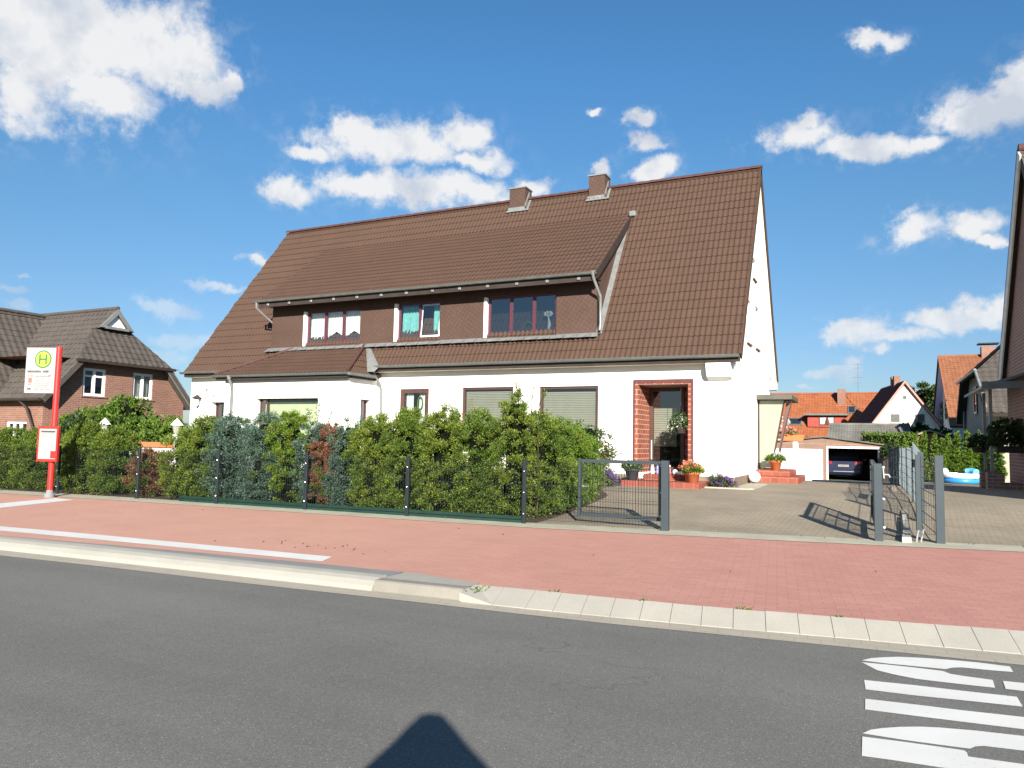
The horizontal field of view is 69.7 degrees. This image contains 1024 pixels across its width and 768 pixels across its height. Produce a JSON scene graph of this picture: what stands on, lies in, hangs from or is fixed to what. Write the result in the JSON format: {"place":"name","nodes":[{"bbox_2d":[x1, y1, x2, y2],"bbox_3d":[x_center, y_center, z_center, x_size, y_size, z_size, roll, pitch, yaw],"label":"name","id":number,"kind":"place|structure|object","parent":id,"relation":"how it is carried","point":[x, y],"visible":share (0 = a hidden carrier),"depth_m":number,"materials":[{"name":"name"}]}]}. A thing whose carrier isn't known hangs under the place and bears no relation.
{"place":"outdoors","nodes":[
{"label":"outdoors","id":0,"kind":"place"},
{"bbox_2d":[1,471,617,522],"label":"garden soil","id":1,"kind":"structure","parent":0,"point":[536,519],"depth_m":16.62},
{"bbox_2d":[0,425,29,489],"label":"hedge conifer","id":2,"kind":"object","parent":1,"relation":"on","point":[6,436],"visible":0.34,"depth_m":18.17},
{"bbox_2d":[8,425,69,490],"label":"hedge conifer","id":3,"kind":"object","parent":1,"relation":"on","point":[29,438],"visible":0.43,"depth_m":17.75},
{"bbox_2d":[54,418,105,493],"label":"hedge conifer","id":4,"kind":"object","parent":1,"relation":"on","point":[78,440],"visible":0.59,"depth_m":17.34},
{"bbox_2d":[55,410,105,479],"bbox_3d":[-12.122,1.722,20.549,1.825,2.041,1.388,-1,-5,26],"label":"climbing shrub","id":5,"kind":"object","parent":1,"relation":"on","point":[64,426],"visible":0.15,"depth_m":20.37,"materials":[{"name":"green plant"}]},
{"bbox_2d":[85,425,146,495],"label":"hedge conifer","id":6,"kind":"object","parent":1,"relation":"on","point":[119,438],"visible":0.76,"depth_m":17.01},
{"bbox_2d":[121,447,174,497],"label":"hedge conifer","id":7,"kind":"object","parent":1,"relation":"on","point":[128,480],"visible":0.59,"depth_m":16.62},
{"bbox_2d":[135,414,190,441],"bbox_3d":[-12.449,2.076,26.508,3.125,2.091,1.808,-1,-5,26],"label":"climbing shrub","id":8,"kind":"object","parent":1,"relation":"on","point":[156,429],"visible":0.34,"depth_m":26.19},
{"bbox_2d":[155,425,195,498],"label":"hedge conifer","id":9,"kind":"object","parent":1,"relation":"on","point":[169,440],"visible":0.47,"depth_m":16.24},
{"bbox_2d":[172,413,225,497],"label":"hedge conifer","id":10,"kind":"object","parent":1,"relation":"on","point":[202,427],"visible":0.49,"depth_m":16.03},
{"bbox_2d":[195,411,258,499],"bbox_3d":[-6.131,1.593,16.070,1.402,2.037,1.414,-1,-5,26],"label":"hedge conifer","id":11,"kind":"object","parent":1,"relation":"on","point":[231,424],"visible":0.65,"depth_m":15.78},
{"bbox_2d":[235,409,284,501],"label":"hedge conifer","id":12,"kind":"object","parent":1,"relation":"on","point":[255,442],"visible":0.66,"depth_m":15.46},
{"bbox_2d":[261,409,311,502],"bbox_3d":[-4.638,1.551,15.470,1.010,2.090,1.390,-1,-5,26],"label":"hedge conifer","id":13,"kind":"object","parent":1,"relation":"on","point":[290,431],"visible":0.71,"depth_m":15.25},
{"bbox_2d":[288,421,329,503],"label":"hedge conifer","id":14,"kind":"object","parent":1,"relation":"on","point":[313,435],"visible":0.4,"depth_m":15.02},
{"bbox_2d":[305,400,332,442],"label":"young shoots","id":15,"kind":"object","parent":1,"relation":"on","point":[318,401],"visible":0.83,"depth_m":15.57,"materials":[{"name":"green plant"}]},
{"bbox_2d":[307,422,340,503],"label":"hedge conifer","id":16,"kind":"object","parent":1,"relation":"on","point":[325,458],"visible":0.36,"depth_m":14.81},
{"bbox_2d":[320,416,364,506],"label":"hedge conifer","id":17,"kind":"object","parent":1,"relation":"on","point":[341,444],"visible":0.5,"depth_m":14.66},
{"bbox_2d":[342,410,397,507],"bbox_3d":[-2.751,1.539,14.735,1.287,2.075,1.385,-1,-5,26],"label":"hedge conifer","id":18,"kind":"object","parent":1,"relation":"on","point":[366,440],"visible":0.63,"depth_m":14.43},
{"bbox_2d":[377,406,433,509],"bbox_3d":[-2.007,1.496,14.463,1.343,2.148,1.316,3,-5,-25],"label":"hedge conifer","id":19,"kind":"object","parent":1,"relation":"on","point":[407,431],"visible":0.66,"depth_m":14.21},
{"bbox_2d":[410,401,469,511],"bbox_3d":[-1.294,1.447,14.186,1.338,2.233,1.444,-1,-5,26],"label":"hedge conifer","id":20,"kind":"object","parent":1,"relation":"on","point":[443,432],"visible":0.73,"depth_m":13.93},
{"bbox_2d":[448,405,506,513],"bbox_3d":[-0.613,1.470,13.912,1.309,2.172,1.365,-1,-5,26],"label":"hedge conifer","id":21,"kind":"object","parent":1,"relation":"on","point":[477,438],"visible":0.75,"depth_m":13.66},
{"bbox_2d":[487,387,547,518],"bbox_3d":[0.052,1.289,13.644,1.290,2.518,1.192,5,-6,-44],"label":"hedge conifer","id":22,"kind":"object","parent":1,"relation":"on","point":[518,436],"visible":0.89,"depth_m":13.42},
{"bbox_2d":[513,380,547,514],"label":"sparse shoots","id":23,"kind":"object","parent":1,"relation":"on","point":[543,395],"visible":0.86,"depth_m":13.65,"materials":[{"name":"green plant"}]},
{"bbox_2d":[526,407,577,516],"bbox_3d":[0.600,1.512,14.287,1.505,2.133,1.594,-1,-5,26],"label":"hedge conifer","id":24,"kind":"object","parent":1,"relation":"on","point":[549,449],"visible":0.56,"depth_m":14.08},
{"bbox_2d":[550,417,596,508],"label":"hedge conifer","id":25,"kind":"object","parent":1,"relation":"on","point":[582,449],"visible":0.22,"depth_m":14.94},
{"bbox_2d":[572,424,608,502],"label":"hedge conifer","id":26,"kind":"object","parent":1,"relation":"on","point":[592,441],"visible":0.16,"depth_m":15.80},
{"bbox_2d":[569,418,620,466],"bbox_3d":[1.974,1.784,19.450,1.778,1.795,1.221,-1,-5,26],"label":"rose bush","id":27,"kind":"object","parent":1,"relation":"on","point":[597,434],"visible":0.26,"depth_m":19.25,"materials":[{"name":"green plant"}]},
{"bbox_2d":[598,440,617,466],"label":"rose shoots","id":28,"kind":"object","parent":1,"relation":"on","point":[606,452],"visible":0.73,"depth_m":18.87,"materials":[{"name":"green plant"}]},
{"bbox_2d":[598,468,621,486],"bbox_3d":[2.393,2.366,18.592,0.806,0.539,0.750,-1,-5,26],"label":"bed plant","id":29,"kind":"object","parent":1,"relation":"on","point":[611,480],"visible":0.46,"depth_m":18.45,"materials":[{"name":"purple plant"}]},
{"bbox_2d":[5,476,1014,619],"bbox_3d":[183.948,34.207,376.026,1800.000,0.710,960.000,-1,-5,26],"label":"ground","id":30,"kind":"structure","parent":0,"point":[848,478],"depth_m":14.50,"materials":[{"name":"grey stone"}]},
{"bbox_2d":[58,404,116,440],"bbox_3d":[-15.921,1.960,27.942,3.528,2.461,2.341,-1,-5,26],"label":"climbing shrub","id":31,"kind":"object","parent":30,"relation":"on","point":[95,411],"visible":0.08,"depth_m":27.64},
{"bbox_2d":[0,306,190,457],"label":"brick house","id":32,"kind":"structure","parent":30,"relation":"on","point":[107,354],"depth_m":33.13,"materials":[{"name":"brick"}]},
{"bbox_2d":[7,421,26,435],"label":"window","id":33,"kind":"structure","parent":32,"relation":"in","point":[10,423],"depth_m":30.89,"materials":[{"name":"white paint"}]},
{"bbox_2d":[64,360,106,397],"bbox_3d":[-18.447,-0.018,32.166,0.650,1.900,2.050,-1,-5,26],"label":"window","id":34,"kind":"structure","parent":32,"relation":"in","point":[93,379],"depth_m":32.06,"materials":[{"name":"white paint"}]},
{"bbox_2d":[132,373,153,400],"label":"window","id":35,"kind":"structure","parent":32,"relation":"in","point":[142,383],"depth_m":34.22,"materials":[{"name":"white paint"}]},
{"bbox_2d":[100,418,110,430],"bbox_3d":[-14.174,2.098,25.509,0.370,1.870,0.370,1,-4,4],"label":"lantern post","id":36,"kind":"object","parent":30,"relation":"on","point":[107,422],"visible":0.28,"depth_m":25.49,"materials":[{"name":"metal"}]},
{"bbox_2d":[97,393,160,435],"bbox_3d":[-14.441,1.767,27.713,2.784,2.884,1.994,-1,-5,26],"label":"climbing shrub","id":37,"kind":"object","parent":30,"relation":"on","point":[129,416],"visible":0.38,"depth_m":27.39,"materials":[{"name":"green plant"}]},
{"bbox_2d":[131,442,172,462],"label":"garden wall","id":38,"kind":"structure","parent":30,"relation":"on","point":[152,445],"depth_m":24.65,"materials":[{"name":"brick"}]},
{"bbox_2d":[171,418,183,465],"bbox_3d":[-10.947,2.042,23.936,0.370,1.870,0.370,1,-4,4],"label":"lantern post","id":39,"kind":"object","parent":30,"relation":"on","point":[176,424],"visible":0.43,"depth_m":23.89,"materials":[{"name":"metal"}]},
{"bbox_2d":[179,165,811,488],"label":"double house","id":40,"kind":"structure","parent":30,"relation":"on","point":[629,317],"depth_m":22.94,"materials":[{"name":"white paint"}]},
{"bbox_2d":[259,398,317,434],"bbox_3d":[-7.106,1.266,24.311,3.440,2.130,0.704,-1,-5,26],"label":"window","id":41,"kind":"structure","parent":40,"relation":"in","point":[277,405],"depth_m":24.21,"materials":[{"name":"yellow glass"}]},
{"bbox_2d":[301,308,360,346],"bbox_3d":[-6.199,-1.935,25.497,2.530,1.290,0.316,-1,-5,26],"label":"window","id":42,"kind":"structure","parent":40,"relation":"in","point":[325,323],"depth_m":25.66,"materials":[{"name":"white glass"}]},
{"bbox_2d":[400,389,428,423],"bbox_3d":[-2.958,1.255,23.804,1.900,2.740,0.760,-1,-5,26],"label":"window","id":43,"kind":"structure","parent":40,"relation":"in","point":[419,398],"depth_m":23.70,"materials":[{"name":"white glass"}]},
{"bbox_2d":[392,301,439,342],"bbox_3d":[-3.037,-2.009,23.976,1.810,1.330,0.350,-1,-5,26],"label":"window","id":44,"kind":"structure","parent":40,"relation":"in","point":[412,316],"depth_m":24.19,"materials":[{"name":"teal glass"}]},
{"bbox_2d":[462,387,512,446],"bbox_3d":[-0.581,1.095,22.661,2.560,2.540,0.750,-1,-5,26],"label":"window","id":45,"kind":"structure","parent":40,"relation":"in","point":[485,397],"depth_m":22.56,"materials":[{"name":"beige glass"}]},
{"bbox_2d":[482,292,556,338],"bbox_3d":[0.244,-2.052,22.299,2.480,1.330,0.214,-1,-5,26],"label":"window","id":46,"kind":"structure","parent":40,"relation":"in","point":[515,313],"depth_m":22.38,"materials":[{"name":"glass"}]},
{"bbox_2d":[540,386,598,451],"bbox_3d":[1.767,1.054,21.454,2.620,2.530,0.860,-1,-5,26],"label":"window","id":47,"kind":"structure","parent":40,"relation":"in","point":[581,402],"depth_m":21.32,"materials":[{"name":"beige glass"}]},
{"bbox_2d":[620,459,643,479],"bbox_3d":[3.089,2.203,18.948,0.598,0.537,0.596,-1,-5,26],"label":"grey planter","id":48,"kind":"object","parent":40,"relation":"on","point":[630,474],"visible":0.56,"depth_m":18.81,"materials":[{"name":"stone"}]},
{"bbox_2d":[649,388,684,471],"bbox_3d":[4.500,1.368,21.229,1.760,3.100,0.720,-1,-5,26],"label":"front door","id":49,"kind":"structure","parent":40,"relation":"in","point":[665,444],"depth_m":21.20,"materials":[{"name":"brown glass"}]},
{"bbox_2d":[667,402,688,433],"bbox_3d":[4.563,0.684,19.861,0.705,1.335,0.712,-1,-5,26],"label":"hanging basket","id":50,"kind":"object","parent":40,"relation":"hanging from","point":[676,422],"visible":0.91,"depth_m":19.74,"materials":[{"name":"green plant"}]},
{"bbox_2d":[678,460,704,482],"bbox_3d":[4.470,2.163,18.297,0.667,0.573,0.665,-1,-5,26],"label":"terracotta pot","id":51,"kind":"object","parent":40,"relation":"on","point":[692,471],"visible":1,"depth_m":18.15,"materials":[{"name":"orange ceramic"}]},
{"bbox_2d":[764,450,786,469],"bbox_3d":[7.973,2.300,22.240,0.668,0.616,0.652,-1,-5,26],"label":"terracotta pot","id":52,"kind":"object","parent":40,"relation":"on","point":[775,460],"visible":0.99,"depth_m":22.11,"materials":[{"name":"orange ceramic"}]},
{"bbox_2d":[779,416,804,440],"bbox_3d":[9.101,1.435,24.029,0.868,0.842,0.665,-1,-5,26],"label":"window box","id":53,"kind":"object","parent":40,"relation":"on","point":[794,436],"visible":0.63,"depth_m":23.92,"materials":[{"name":"ceramic"}]},
{"bbox_2d":[0,490,1023,551],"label":"edging strip","id":54,"kind":"object","parent":30,"relation":"on","point":[798,538],"visible":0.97,"depth_m":12.32,"materials":[{"name":"concrete"}]},
{"bbox_2d":[0,445,659,527],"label":"fence","id":55,"kind":"object","parent":54,"relation":"on","point":[305,505],"visible":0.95,"depth_m":14.35,"materials":[{"name":"metal"}]},
{"bbox_2d":[578,459,669,530],"bbox_3d":[1.948,1.944,12.783,1.722,1.270,0.256,-2,-5,36],"label":"gate leaf","id":56,"kind":"object","parent":55,"relation":"attached to","point":[664,494],"visible":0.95,"depth_m":12.69,"materials":[{"name":"metal"}]},
{"bbox_2d":[775,436,886,481],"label":"garage","id":57,"kind":"structure","parent":30,"relation":"on","point":[815,451],"depth_m":40.64,"materials":[{"name":"white paint"}]},
{"bbox_2d":[775,448,822,479],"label":"closed door","id":58,"kind":"structure","parent":57,"relation":"in","point":[815,456],"depth_m":40.66,"materials":[{"name":"white paint"}]},
{"bbox_2d":[828,448,866,479],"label":"parked car","id":59,"kind":"object","parent":57,"relation":"in","point":[845,461],"visible":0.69,"depth_m":41.41,"materials":[{"name":"blue paint"}]},
{"bbox_2d":[828,423,910,444],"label":"grey roofed outbuilding","id":60,"kind":"structure","parent":30,"relation":"on","point":[851,431],"depth_m":51.57,"materials":[{"name":"white paint"}]},
{"bbox_2d":[860,430,919,475],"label":"clipped hedge","id":61,"kind":"object","parent":30,"relation":"on","point":[878,437],"visible":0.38,"depth_m":46.01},
{"bbox_2d":[903,421,929,436],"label":"garden bush","id":62,"kind":"object","parent":30,"relation":"on","point":[919,427],"visible":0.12,"depth_m":54.40,"materials":[{"name":"green plant"}]},
{"bbox_2d":[909,381,934,412],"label":"roadside tree","id":63,"kind":"object","parent":30,"relation":"on","point":[925,393],"visible":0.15,"depth_m":79.49,"materials":[{"name":"green plant"}]},
{"bbox_2d":[925,426,962,458],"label":"garden bush","id":64,"kind":"object","parent":30,"relation":"on","point":[944,431],"visible":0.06,"depth_m":51.70,"materials":[{"name":"green plant"}]},
{"bbox_2d":[955,345,1009,482],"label":"dark roofed house","id":65,"kind":"structure","parent":30,"relation":"on","point":[969,417],"depth_m":45.06,"materials":[{"name":"tile"}]},
{"bbox_2d":[973,386,977,413],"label":"window","id":66,"kind":"structure","parent":65,"relation":"in","point":[975,397],"depth_m":48.06,"materials":[{"name":"glass"}]},
{"bbox_2d":[964,143,1023,490],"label":"neighbour house","id":67,"kind":"structure","parent":30,"relation":"on","point":[1010,377],"depth_m":20.88,"materials":[{"name":"brick"}]},
{"bbox_2d":[966,433,989,452],"bbox_3d":[14.396,1.812,22.665,0.676,0.623,0.686,3,-5,-21],"label":"porch planter","id":68,"kind":"object","parent":67,"relation":"hanging from","point":[975,440],"visible":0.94,"depth_m":22.59,"materials":[{"name":"green plant"}]},
{"bbox_2d":[986,417,1023,452],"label":"porch planter","id":69,"kind":"object","parent":67,"relation":"hanging from","point":[1001,433],"visible":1,"depth_m":20.46,"materials":[{"name":"green plant"}]},
{"bbox_2d":[0,555,1023,767],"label":"road","id":70,"kind":"structure","parent":0,"point":[104,667],"depth_m":4.68,"materials":[{"name":"asphalt"}]},
{"bbox_2d":[0,550,1023,664],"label":"gutter","id":71,"kind":"object","parent":70,"relation":"on","point":[1008,658],"visible":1,"depth_m":6.54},
{"bbox_2d":[0,536,386,590],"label":"bus kerb","id":72,"kind":"structure","parent":71,"relation":"on","point":[293,573],"depth_m":8.48,"materials":[{"name":"concrete"}]},
{"bbox_2d":[373,578,468,599],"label":"kerb block","id":73,"kind":"structure","parent":71,"relation":"on","point":[418,588],"depth_m":7.35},
{"bbox_2d":[459,584,1023,654],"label":"kerb slabs","id":74,"kind":"structure","parent":71,"relation":"on","point":[981,639],"depth_m":6.33,"materials":[{"name":"concrete"}]},
{"bbox_2d":[0,489,1023,616],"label":"weeds","id":75,"kind":"object","parent":74,"relation":"on","point":[559,589],"visible":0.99,"depth_m":7.25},
{"bbox_2d":[862,657,1023,767],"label":"bus lettering","id":76,"kind":"object","parent":70,"relation":"on","point":[935,756],"visible":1,"depth_m":4.30,"materials":[{"name":"paint"}]},
{"bbox_2d":[0,493,1023,630],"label":"pavement","id":77,"kind":"structure","parent":0,"point":[967,588],"depth_m":9.27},
{"bbox_2d":[0,498,70,507],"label":"cross line","id":78,"kind":"object","parent":77,"relation":"on","point":[20,503],"visible":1,"depth_m":14.93,"materials":[{"name":"paint"}]},
{"bbox_2d":[24,347,62,497],"bbox_3d":[-10.460,0.857,16.378,0.976,3.390,0.246,1,-4,6],"label":"bus stop sign","id":79,"kind":"object","parent":77,"relation":"on","point":[43,370],"visible":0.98,"depth_m":16.41,"materials":[{"name":"metal"}]},
{"bbox_2d":[0,526,329,560],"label":"bay line","id":80,"kind":"object","parent":77,"relation":"on","point":[190,545],"visible":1,"depth_m":9.68,"materials":[{"name":"paint"}]},
{"bbox_2d":[0,535,401,575],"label":"tar strip","id":81,"kind":"object","parent":77,"relation":"on","point":[355,569],"visible":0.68,"depth_m":8.51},
{"bbox_2d":[383,572,479,586],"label":"grey slab","id":82,"kind":"structure","parent":77,"relation":"on","point":[411,576],"depth_m":7.62,"materials":[{"name":"concrete"}]},
{"bbox_2d":[0,0,1023,427],"label":"sky","id":83,"kind":"structure","parent":0,"point":[155,155],"materials":[{"name":"blue"}]},
{"bbox_2d":[538,479,935,541],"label":"driveway","id":84,"kind":"structure","parent":0,"point":[828,508],"depth_m":14.57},
{"bbox_2d":[706,472,730,486],"bbox_3d":[5.229,2.436,18.639,0.651,0.392,0.571,0,-5,12],"label":"lavender","id":85,"kind":"object","parent":84,"relation":"on","point":[714,480],"visible":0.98,"depth_m":18.59,"materials":[{"name":"purple plant"}]},
{"bbox_2d":[719,475,738,487],"bbox_3d":[5.487,2.480,18.587,0.553,0.403,0.440,1,-4,3],"label":"lavender","id":86,"kind":"object","parent":84,"relation":"on","point":[728,483],"visible":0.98,"depth_m":18.51,"materials":[{"name":"purple plant"}]},
{"bbox_2d":[705,483,766,489],"bbox_3d":[5.955,2.707,19.418,1.160,0.070,2.780,-1,-5,26],"label":"bed edging","id":87,"kind":"object","parent":84,"relation":"on","point":[750,486],"visible":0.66,"depth_m":18.48,"materials":[{"name":"concrete"}]},
{"bbox_2d":[748,471,760,482],"bbox_3d":[6.831,2.642,20.715,0.330,0.375,0.330,-1,-5,26],"label":"globe lamp","id":88,"kind":"object","parent":84,"relation":"on","point":[754,476],"visible":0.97,"depth_m":20.60,"materials":[{"name":"glass"}]},
{"bbox_2d":[879,441,900,481],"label":"tree","id":89,"kind":"object","parent":84,"relation":"on","point":[884,449],"visible":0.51,"depth_m":38.47,"materials":[{"name":"plant"}]},
{"bbox_2d":[890,485,908,517],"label":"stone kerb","id":90,"kind":"structure","parent":84,"relation":"on","point":[893,488],"depth_m":14.52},
{"bbox_2d":[902,514,911,542],"bbox_3d":[6.683,2.446,12.457,0.128,0.268,2.654,-1,-5,28],"label":"stone bar","id":91,"kind":"object","parent":84,"relation":"on","point":[907,538],"visible":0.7,"depth_m":11.86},
{"bbox_2d":[883,442,945,548],"bbox_3d":[10.676,2.501,20.508,0.842,1.699,20.531,-1,-5,26],"label":"boundary fence","id":92,"kind":"object","parent":84,"relation":"on","point":[906,467],"visible":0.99,"depth_m":11.44,"materials":[{"name":"metal"}]},
{"bbox_2d":[870,460,889,545],"bbox_3d":[6.172,1.958,12.323,0.242,1.340,1.966,-1,-5,25],"label":"gate leaf","id":93,"kind":"object","parent":92,"relation":"attached to","point":[877,499],"visible":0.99,"depth_m":11.48,"materials":[{"name":"metal"}]},
{"bbox_2d":[770,364,877,443],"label":"red roofed house","id":94,"kind":"structure","parent":0,"point":[813,414],"depth_m":80.43,"materials":[{"name":"orange tile"}]},
{"bbox_2d":[819,417,834,424],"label":"window","id":95,"kind":"structure","parent":94,"relation":"in","point":[821,419],"depth_m":78.47,"materials":[{"name":"white glass"}]},
{"bbox_2d":[854,376,943,432],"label":"white gable house","id":96,"kind":"structure","parent":0,"point":[896,401],"depth_m":65.95,"materials":[{"name":"paint"}]},
{"bbox_2d":[890,413,900,422],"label":"window","id":97,"kind":"structure","parent":96,"relation":"in","point":[894,417],"depth_m":65.92,"materials":[{"name":"white paint"}]},
{"bbox_2d":[914,414,924,422],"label":"window","id":98,"kind":"structure","parent":96,"relation":"in","point":[917,417],"depth_m":65.41,"materials":[{"name":"glass"}]},
{"bbox_2d":[933,342,998,472],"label":"orange roofed house","id":99,"kind":"structure","parent":0,"point":[951,370],"depth_m":65.01,"materials":[{"name":"tile"}]},
{"bbox_2d":[924,481,1023,545],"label":"neighbour yard","id":100,"kind":"structure","parent":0,"point":[976,513],"depth_m":13.99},
{"bbox_2d":[910,434,918,447],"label":"pointed thuja","id":101,"kind":"object","parent":100,"relation":"on","point":[913,438],"visible":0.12,"depth_m":40.28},
{"bbox_2d":[919,431,931,481],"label":"pointed thuja","id":102,"kind":"object","parent":100,"relation":"on","point":[923,444],"visible":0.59,"depth_m":40.03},
{"bbox_2d":[928,433,939,481],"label":"pointed thuja","id":103,"kind":"object","parent":100,"relation":"on","point":[934,442],"visible":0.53,"depth_m":39.77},
{"bbox_2d":[917,429,962,477],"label":"bush","id":104,"kind":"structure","parent":100,"relation":"on","point":[930,433],"depth_m":47.06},
{"bbox_2d":[938,437,948,471],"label":"pointed thuja","id":105,"kind":"object","parent":100,"relation":"on","point":[942,448],"visible":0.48,"depth_m":39.54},
{"bbox_2d":[945,433,955,471],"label":"pointed thuja","id":106,"kind":"object","parent":100,"relation":"on","point":[949,450],"visible":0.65,"depth_m":39.48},
{"bbox_2d":[951,431,963,472],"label":"pointed thuja","id":107,"kind":"object","parent":100,"relation":"on","point":[957,453],"visible":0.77,"depth_m":39.24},
{"bbox_2d":[944,468,978,483],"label":"paddling pool","id":108,"kind":"structure","parent":100,"relation":"on","point":[970,476],"depth_m":35.58,"materials":[{"name":"blue plastic"}]},
{"bbox_2d":[960,430,973,472],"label":"pointed thuja","id":109,"kind":"object","parent":100,"relation":"on","point":[966,455],"visible":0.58,"depth_m":38.99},
{"bbox_2d":[969,445,981,469],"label":"pointed thuja","id":110,"kind":"object","parent":100,"relation":"on","point":[975,462],"visible":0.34,"depth_m":38.80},
{"bbox_2d":[979,451,1002,471],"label":"porch thuja","id":111,"kind":"object","parent":100,"relation":"on","point":[995,464],"visible":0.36,"depth_m":27.65,"materials":[{"name":"green plant"}]},
{"bbox_2d":[996,453,1008,477],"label":"pointed thuja","id":112,"kind":"object","parent":100,"relation":"on","point":[1002,467],"visible":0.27,"depth_m":38.40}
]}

